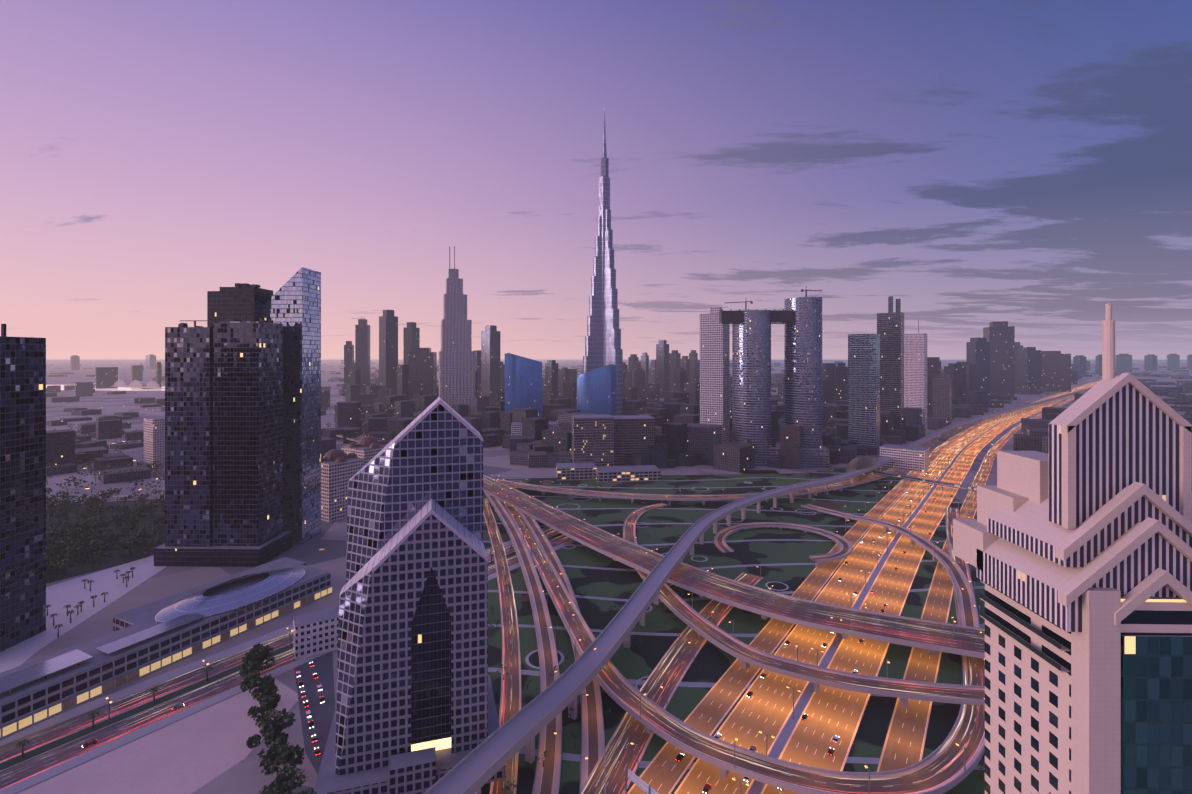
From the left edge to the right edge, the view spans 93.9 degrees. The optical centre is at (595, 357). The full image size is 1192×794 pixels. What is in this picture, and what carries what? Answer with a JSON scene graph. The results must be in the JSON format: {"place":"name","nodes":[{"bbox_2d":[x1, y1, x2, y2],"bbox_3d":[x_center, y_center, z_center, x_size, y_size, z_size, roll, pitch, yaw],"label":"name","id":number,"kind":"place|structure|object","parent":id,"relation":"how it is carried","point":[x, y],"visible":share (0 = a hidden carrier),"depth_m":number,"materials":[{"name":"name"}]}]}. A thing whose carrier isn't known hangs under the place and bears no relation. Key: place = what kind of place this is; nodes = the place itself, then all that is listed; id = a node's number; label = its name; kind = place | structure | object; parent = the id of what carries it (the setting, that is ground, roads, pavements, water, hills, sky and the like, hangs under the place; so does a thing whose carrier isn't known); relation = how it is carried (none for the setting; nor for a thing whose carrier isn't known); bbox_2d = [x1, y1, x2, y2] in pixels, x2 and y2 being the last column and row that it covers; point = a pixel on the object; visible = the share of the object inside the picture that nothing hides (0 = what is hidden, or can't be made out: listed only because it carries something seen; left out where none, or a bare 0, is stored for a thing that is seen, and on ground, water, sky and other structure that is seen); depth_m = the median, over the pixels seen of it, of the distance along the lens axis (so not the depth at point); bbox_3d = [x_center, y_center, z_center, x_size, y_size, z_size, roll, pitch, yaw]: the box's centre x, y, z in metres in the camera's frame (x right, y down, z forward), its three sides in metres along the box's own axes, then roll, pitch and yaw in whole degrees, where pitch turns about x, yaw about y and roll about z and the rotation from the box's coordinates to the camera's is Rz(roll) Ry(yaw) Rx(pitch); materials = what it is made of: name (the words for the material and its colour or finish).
{"place":"outdoors","nodes":[
{"label":"outdoors","id":0,"kind":"place"},
{"bbox_2d":[0,555,166,672],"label":"plaza","id":1,"kind":"structure","parent":0,"point":[72,593],"depth_m":378.67,"materials":[{"name":"grey concrete"}]},
{"bbox_2d":[0,324,45,651],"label":"tower","id":2,"kind":"structure","parent":1,"relation":"on","point":[22,489],"depth_m":321.33,"materials":[{"name":"black glass"}]},
{"bbox_2d":[46,498,164,583],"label":"park ground","id":3,"kind":"structure","parent":0,"point":[107,561],"depth_m":509.69,"materials":[{"name":"green plant"}]},
{"bbox_2d":[46,385,164,390],"bbox_3d":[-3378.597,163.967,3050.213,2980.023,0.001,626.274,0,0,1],"label":"creek water","id":4,"kind":"structure","parent":0,"point":[119,389],"depth_m":2829.71,"materials":[{"name":"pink liquid"}]},
{"bbox_2d":[46,494,164,504],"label":"road","id":5,"kind":"structure","parent":0,"point":[135,497],"depth_m":646.79,"materials":[{"name":"grey asphalt"}]},
{"bbox_2d":[0,528,558,762],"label":"road","id":6,"kind":"structure","parent":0,"point":[51,733],"depth_m":265.37,"materials":[{"name":"grey asphalt"}]},
{"bbox_2d":[0,535,571,790],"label":"road","id":7,"kind":"structure","parent":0,"point":[35,765],"depth_m":249.43,"materials":[{"name":"grey asphalt"}]},
{"bbox_2d":[82,739,96,747],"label":"car","id":8,"kind":"object","parent":7,"relation":"on","point":[89,743],"visible":1,"depth_m":235.22,"materials":[{"name":"red"}]},
{"bbox_2d":[172,704,184,710],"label":"car","id":9,"kind":"object","parent":7,"relation":"on","point":[177,707],"visible":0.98,"depth_m":259.41,"materials":[{"name":"grey metal"}]},
{"bbox_2d":[0,359,1191,793],"bbox_3d":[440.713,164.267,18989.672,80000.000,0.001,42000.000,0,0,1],"label":"ground","id":10,"kind":"structure","parent":0,"point":[326,549],"depth_m":691.03,"materials":[{"name":"grey concrete"}]},
{"bbox_2d":[110,380,164,388],"bbox_3d":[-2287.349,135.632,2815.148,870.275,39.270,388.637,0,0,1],"label":"domed building","id":11,"kind":"structure","parent":10,"relation":"on","point":[138,384],"depth_m":2819.99,"materials":[{"name":"grey concrete"}]},
{"bbox_2d":[18,678,297,793],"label":"sand lot","id":12,"kind":"structure","parent":10,"relation":"on","point":[191,754],"depth_m":228.22,"materials":[{"name":"sand"}]},
{"bbox_2d":[0,557,331,739],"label":"station","id":13,"kind":"object","parent":10,"relation":"on","point":[139,642],"visible":1,"depth_m":302.12,"materials":[{"name":"grey metal"}]},
{"bbox_2d":[154,321,292,566],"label":"high-rise building","id":14,"kind":"structure","parent":10,"relation":"on","point":[223,443],"depth_m":442.42,"materials":[{"name":"black glass"}]},
{"bbox_2d":[207,287,272,326],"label":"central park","id":15,"kind":"structure","parent":10,"relation":"on","point":[239,303],"depth_m":478.53,"materials":[{"name":"black concrete"}]},
{"bbox_2d":[178,283,272,326],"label":"roof clutter","id":16,"kind":"object","parent":15,"relation":"on","point":[236,285],"visible":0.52,"depth_m":456.79,"materials":[{"name":"grey metal"}]},
{"bbox_2d":[144,417,386,521],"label":"buildings","id":17,"kind":"structure","parent":10,"relation":"on","point":[336,477],"depth_m":573.28,"materials":[{"name":"beige concrete"}]},
{"bbox_2d":[321,436,387,462],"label":"hotel domes","id":18,"kind":"structure","parent":17,"relation":"on","point":[337,455],"depth_m":591.38,"materials":[{"name":"metal"}]},
{"bbox_2d":[0,526,550,744],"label":"road","id":19,"kind":"structure","parent":10,"relation":"on","point":[78,710],"depth_m":279.89,"materials":[{"name":"grey asphalt"}]},
{"bbox_2d":[0,533,562,769],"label":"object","id":20,"kind":"object","parent":10,"relation":"on","point":[51,745],"visible":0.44,"depth_m":256.27,"materials":[{"name":"grey"}]},
{"bbox_2d":[14,533,560,757],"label":"palms","id":21,"kind":"object","parent":10,"relation":"on","point":[152,690],"visible":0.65,"depth_m":343.69,"materials":[{"name":"green plant"}]},
{"bbox_2d":[0,539,575,793],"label":"road","id":22,"kind":"structure","parent":10,"relation":"on","point":[36,779],"depth_m":244.65,"materials":[{"name":"grey asphalt"}]},
{"bbox_2d":[263,267,320,543],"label":"skyscraper","id":23,"kind":"structure","parent":10,"relation":"on","point":[292,304],"depth_m":489.53,"materials":[{"name":"grey glass"}]},
{"bbox_2d":[293,651,334,773],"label":"parking lot","id":24,"kind":"structure","parent":10,"relation":"on","point":[322,715],"depth_m":264.57,"materials":[{"name":"grey asphalt"}]},
{"bbox_2d":[303,701,308,707],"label":"car","id":25,"kind":"object","parent":24,"relation":"on","point":[305,704],"visible":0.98,"depth_m":261.14,"materials":[{"name":"red"}]},
{"bbox_2d":[306,711,310,717],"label":"car","id":26,"kind":"object","parent":24,"relation":"on","point":[308,714],"visible":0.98,"depth_m":253.89,"materials":[{"name":"white metal"}]},
{"bbox_2d":[308,720,313,728],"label":"car","id":27,"kind":"object","parent":24,"relation":"on","point":[311,724],"visible":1,"depth_m":246.98,"materials":[{"name":"grey metal"}]},
{"bbox_2d":[311,735,316,742],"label":"car","id":28,"kind":"object","parent":24,"relation":"on","point":[314,738],"visible":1,"depth_m":237.62,"materials":[{"name":"grey"}]},
{"bbox_2d":[314,747,319,755],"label":"car","id":29,"kind":"object","parent":24,"relation":"on","point":[317,751],"visible":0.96,"depth_m":229.97,"materials":[{"name":"red metal"}]},
{"bbox_2d":[319,696,324,702],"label":"car","id":30,"kind":"object","parent":24,"relation":"on","point":[322,699],"visible":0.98,"depth_m":264.90,"materials":[{"name":"grey metal"}]},
{"bbox_2d":[293,606,338,659],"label":"building","id":31,"kind":"structure","parent":10,"relation":"on","point":[315,633],"depth_m":308.52,"materials":[{"name":"white concrete"}]},
{"bbox_2d":[314,675,504,793],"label":"dusit podium","id":32,"kind":"object","parent":10,"relation":"on","point":[422,771],"visible":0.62,"depth_m":206.43,"materials":[{"name":"concrete"}]},
{"bbox_2d":[411,737,450,751],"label":"lit entrance","id":33,"kind":"object","parent":32,"relation":"attached to","point":[444,743],"visible":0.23,"depth_m":219.59,"materials":[{"name":"beige"}]},
{"bbox_2d":[346,397,482,582],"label":"skyscraper","id":34,"kind":"structure","parent":10,"relation":"on","point":[436,454],"depth_m":234.48,"materials":[{"name":"grey glass"}]},
{"bbox_2d":[335,498,487,774],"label":"building","id":35,"kind":"structure","parent":34,"relation":"attached to","point":[412,667],"depth_m":215.91,"materials":[{"name":"grey glass"}]},
{"bbox_2d":[372,400,487,572],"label":"roof gable trim","id":36,"kind":"structure","parent":35,"relation":"on","point":[437,516],"depth_m":220.01,"materials":[{"name":"grey metal"}]},
{"bbox_2d":[439,246,476,414],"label":"skyscraper","id":37,"kind":"structure","parent":10,"relation":"on","point":[456,370],"depth_m":1293.92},
{"bbox_2d":[46,423,984,793],"bbox_3d":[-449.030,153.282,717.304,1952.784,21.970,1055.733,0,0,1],"label":"trees","id":38,"kind":"object","parent":10,"relation":"on","point":[252,663],"visible":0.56,"depth_m":443.81,"materials":[{"name":"green plant"}]},
{"bbox_2d":[483,491,561,793],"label":"ramp","id":39,"kind":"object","parent":10,"relation":"on","point":[547,778],"visible":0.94,"depth_m":305.99,"materials":[{"name":"grey asphalt"}]},
{"bbox_2d":[508,485,605,793],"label":"road ramps","id":40,"kind":"object","parent":10,"relation":"on","point":[593,738],"visible":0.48,"depth_m":257.42,"materials":[{"name":"grey asphalt"}]},
{"bbox_2d":[505,353,615,417],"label":"glass buildings","id":41,"kind":"structure","parent":10,"relation":"on","point":[596,391],"depth_m":1183.26,"materials":[{"name":"blue glass"}]},
{"bbox_2d":[572,414,613,465],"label":"lit office","id":42,"kind":"structure","parent":10,"relation":"on","point":[592,438],"depth_m":795.90,"materials":[{"name":"grey concrete"}]},
{"bbox_2d":[583,107,622,415],"bbox_3d":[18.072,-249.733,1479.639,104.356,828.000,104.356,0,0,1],"label":"skyscraper","id":43,"kind":"structure","parent":10,"relation":"on","point":[602,342],"depth_m":1456.42,"materials":[{"name":"silver metal"}]},
{"bbox_2d":[46,360,1191,483],"bbox_3d":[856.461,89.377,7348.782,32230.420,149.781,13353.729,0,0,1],"label":"city building","id":44,"kind":"structure","parent":10,"relation":"on","point":[684,436],"depth_m":1108.43,"materials":[{"name":"grey concrete"}]},
{"bbox_2d":[700,307,729,442],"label":"tower","id":45,"kind":"structure","parent":44,"relation":"on","point":[714,371],"depth_m":894.11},
{"bbox_2d":[732,297,828,468],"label":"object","id":46,"kind":"structure","parent":44,"relation":"on","point":[751,378],"depth_m":837.37,"materials":[{"name":"grey glass"}]},
{"bbox_2d":[726,301,752,309],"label":"crane","id":47,"kind":"object","parent":46,"relation":"on","point":[751,302],"visible":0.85,"depth_m":859.45,"materials":[{"name":"grey metal"}]},
{"bbox_2d":[719,309,792,323],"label":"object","id":48,"kind":"structure","parent":46,"relation":"attached to","point":[783,316],"depth_m":845.37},
{"bbox_2d":[801,289,821,296],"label":"crane","id":49,"kind":"object","parent":46,"relation":"on","point":[808,290],"visible":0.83,"depth_m":853.71,"materials":[{"name":"grey metal"}]},
{"bbox_2d":[848,334,879,453],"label":"green tower","id":50,"kind":"structure","parent":44,"relation":"on","point":[863,390],"depth_m":946.73,"materials":[{"name":"glass"}]},
{"bbox_2d":[877,296,903,429],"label":"skyscraper","id":51,"kind":"structure","parent":44,"relation":"on","point":[890,327],"depth_m":1102.78,"materials":[{"name":"grey glass"}]},
{"bbox_2d":[70,310,1191,425],"bbox_3d":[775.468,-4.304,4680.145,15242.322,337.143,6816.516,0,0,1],"label":"distant buildings","id":52,"kind":"structure","parent":10,"relation":"on","point":[1003,359],"depth_m":2127.11,"materials":[{"name":"grey concrete"}]},
{"bbox_2d":[336,435,984,658],"bbox_3d":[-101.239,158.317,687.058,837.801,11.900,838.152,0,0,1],"label":"elevated road","id":53,"kind":"structure","parent":10,"relation":"on","point":[931,637],"depth_m":349.08,"materials":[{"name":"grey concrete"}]},
{"bbox_2d":[492,457,932,504],"bbox_3d":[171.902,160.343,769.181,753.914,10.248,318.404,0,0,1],"label":"elevated road","id":54,"kind":"structure","parent":10,"relation":"on","point":[815,490],"depth_m":642.20,"materials":[{"name":"grey concrete"}]},
{"bbox_2d":[501,501,984,793],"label":"loop","id":55,"kind":"object","parent":10,"relation":"on","point":[939,769],"visible":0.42,"depth_m":224.38,"materials":[{"name":"grey concrete"}]},
{"bbox_2d":[424,387,1091,793],"bbox_3d":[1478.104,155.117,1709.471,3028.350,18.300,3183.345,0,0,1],"label":"metro viaduct","id":56,"kind":"object","parent":10,"relation":"on","point":[478,767],"visible":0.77,"depth_m":277.22,"materials":[{"name":"grey concrete"}]},
{"bbox_2d":[845,456,877,480],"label":"metro station","id":57,"kind":"object","parent":10,"relation":"on","point":[860,462],"visible":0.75,"depth_m":744.44,"materials":[{"name":"grey metal"}]},
{"bbox_2d":[627,376,1115,793],"bbox_3d":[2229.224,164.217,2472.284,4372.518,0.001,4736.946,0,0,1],"label":"highway","id":58,"kind":"structure","parent":10,"relation":"on","point":[664,771],"depth_m":286.15,"materials":[{"name":"grey asphalt"}]},
{"bbox_2d":[801,504,979,627],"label":"ramp","id":59,"kind":"structure","parent":10,"relation":"on","point":[968,613],"depth_m":422.81,"materials":[{"name":"grey concrete"}]},
{"bbox_2d":[904,317,926,434],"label":"white tower","id":60,"kind":"structure","parent":10,"relation":"on","point":[915,370],"depth_m":1181.00,"materials":[{"name":"white concrete"}]},
{"bbox_2d":[581,573,762,793],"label":"road","id":61,"kind":"structure","parent":0,"point":[669,671],"depth_m":264.20,"materials":[{"name":"grey asphalt"}]},
{"bbox_2d":[481,466,984,793],"bbox_3d":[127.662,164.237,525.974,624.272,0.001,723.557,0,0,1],"label":"grass","id":62,"kind":"structure","parent":0,"point":[782,560],"depth_m":397.68,"materials":[{"name":"green plant"}]},
{"bbox_2d":[483,498,520,793],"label":"road ramps","id":63,"kind":"object","parent":62,"relation":"on","point":[510,702],"visible":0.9,"depth_m":313.18,"materials":[{"name":"grey asphalt"}]},
{"bbox_2d":[556,462,778,482],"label":"low-rise building","id":64,"kind":"structure","parent":62,"relation":"on","point":[582,471],"depth_m":742.39,"materials":[{"name":"beige concrete"}]},
{"bbox_2d":[714,522,852,567],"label":"loop","id":65,"kind":"object","parent":62,"relation":"on","point":[844,550],"visible":0.98,"depth_m":497.34,"materials":[{"name":"grey concrete"}]},
{"bbox_2d":[623,502,984,707],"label":"overpass","id":66,"kind":"object","parent":62,"relation":"on","point":[678,606],"visible":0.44,"depth_m":276.61,"materials":[{"name":"grey concrete"}]},
{"bbox_2d":[871,470,976,491],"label":"foot bridge","id":67,"kind":"structure","parent":62,"relation":"on","point":[942,484],"depth_m":696.75,"materials":[{"name":"grey concrete"}]},
{"bbox_2d":[674,376,1117,793],"bbox_3d":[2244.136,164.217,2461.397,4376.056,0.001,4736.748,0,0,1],"label":"highway","id":68,"kind":"structure","parent":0,"point":[767,707],"depth_m":305.28,"materials":[{"name":"grey asphalt"}]},
{"bbox_2d":[625,768,658,793],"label":"sign gantry","id":69,"kind":"object","parent":68,"relation":"on","point":[640,783],"visible":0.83,"depth_m":204.84,"materials":[{"name":"grey metal"}]},
{"bbox_2d":[675,754,683,761],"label":"car","id":70,"kind":"object","parent":68,"relation":"on","point":[679,757],"visible":1,"depth_m":226.63,"materials":[{"name":"grey metal"}]},
{"bbox_2d":[702,783,710,793],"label":"car","id":71,"kind":"object","parent":68,"relation":"on","point":[707,788],"visible":0.96,"depth_m":210.31,"materials":[{"name":"red metal"}]},
{"bbox_2d":[746,691,752,697],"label":"car","id":72,"kind":"object","parent":68,"relation":"on","point":[749,694],"visible":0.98,"depth_m":269.46,"materials":[{"name":"grey metal"}]},
{"bbox_2d":[748,384,1094,793],"bbox_3d":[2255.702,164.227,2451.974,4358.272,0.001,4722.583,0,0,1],"label":"highway median","id":73,"kind":"object","parent":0,"point":[781,742],"visible":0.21,"depth_m":305.29,"materials":[{"name":"grey concrete"}]},
{"bbox_2d":[760,384,1095,793],"bbox_3d":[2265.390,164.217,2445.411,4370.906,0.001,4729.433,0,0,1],"label":"highway","id":74,"kind":"structure","parent":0,"point":[831,712],"depth_m":307.33,"materials":[{"name":"grey asphalt"}]},
{"bbox_2d":[98,382,1095,793],"bbox_3d":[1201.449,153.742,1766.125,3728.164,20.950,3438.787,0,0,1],"label":"street lamps","id":75,"kind":"object","parent":74,"relation":"on","point":[770,588],"visible":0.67,"depth_m":351.49,"materials":[{"name":"grey metal"}]},
{"bbox_2d":[801,713,807,720],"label":"car","id":76,"kind":"object","parent":74,"relation":"on","point":[804,716],"visible":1,"depth_m":252.18,"materials":[{"name":"grey metal"}]},
{"bbox_2d":[827,747,833,755],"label":"car","id":77,"kind":"object","parent":74,"relation":"on","point":[830,751],"visible":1,"depth_m":229.80,"materials":[{"name":"red metal"}]},
{"bbox_2d":[833,735,838,743],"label":"car","id":78,"kind":"object","parent":74,"relation":"on","point":[835,738],"visible":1,"depth_m":237.49,"materials":[{"name":"white metal"}]},
{"bbox_2d":[876,397,1073,771],"bbox_3d":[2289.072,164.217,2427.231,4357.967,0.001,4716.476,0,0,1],"label":"road","id":79,"kind":"structure","parent":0,"point":[904,744],"depth_m":291.63,"materials":[{"name":"grey asphalt"}]},
{"bbox_2d":[953,304,1191,793],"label":"building","id":80,"kind":"structure","parent":0,"point":[1080,533],"depth_m":97.74,"materials":[{"name":"concrete"}]},
{"bbox_2d":[980,580,1069,671],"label":"ledges","id":81,"kind":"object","parent":80,"relation":"attached to","point":[1029,646],"depth_m":105.19,"materials":[{"name":"stone"}]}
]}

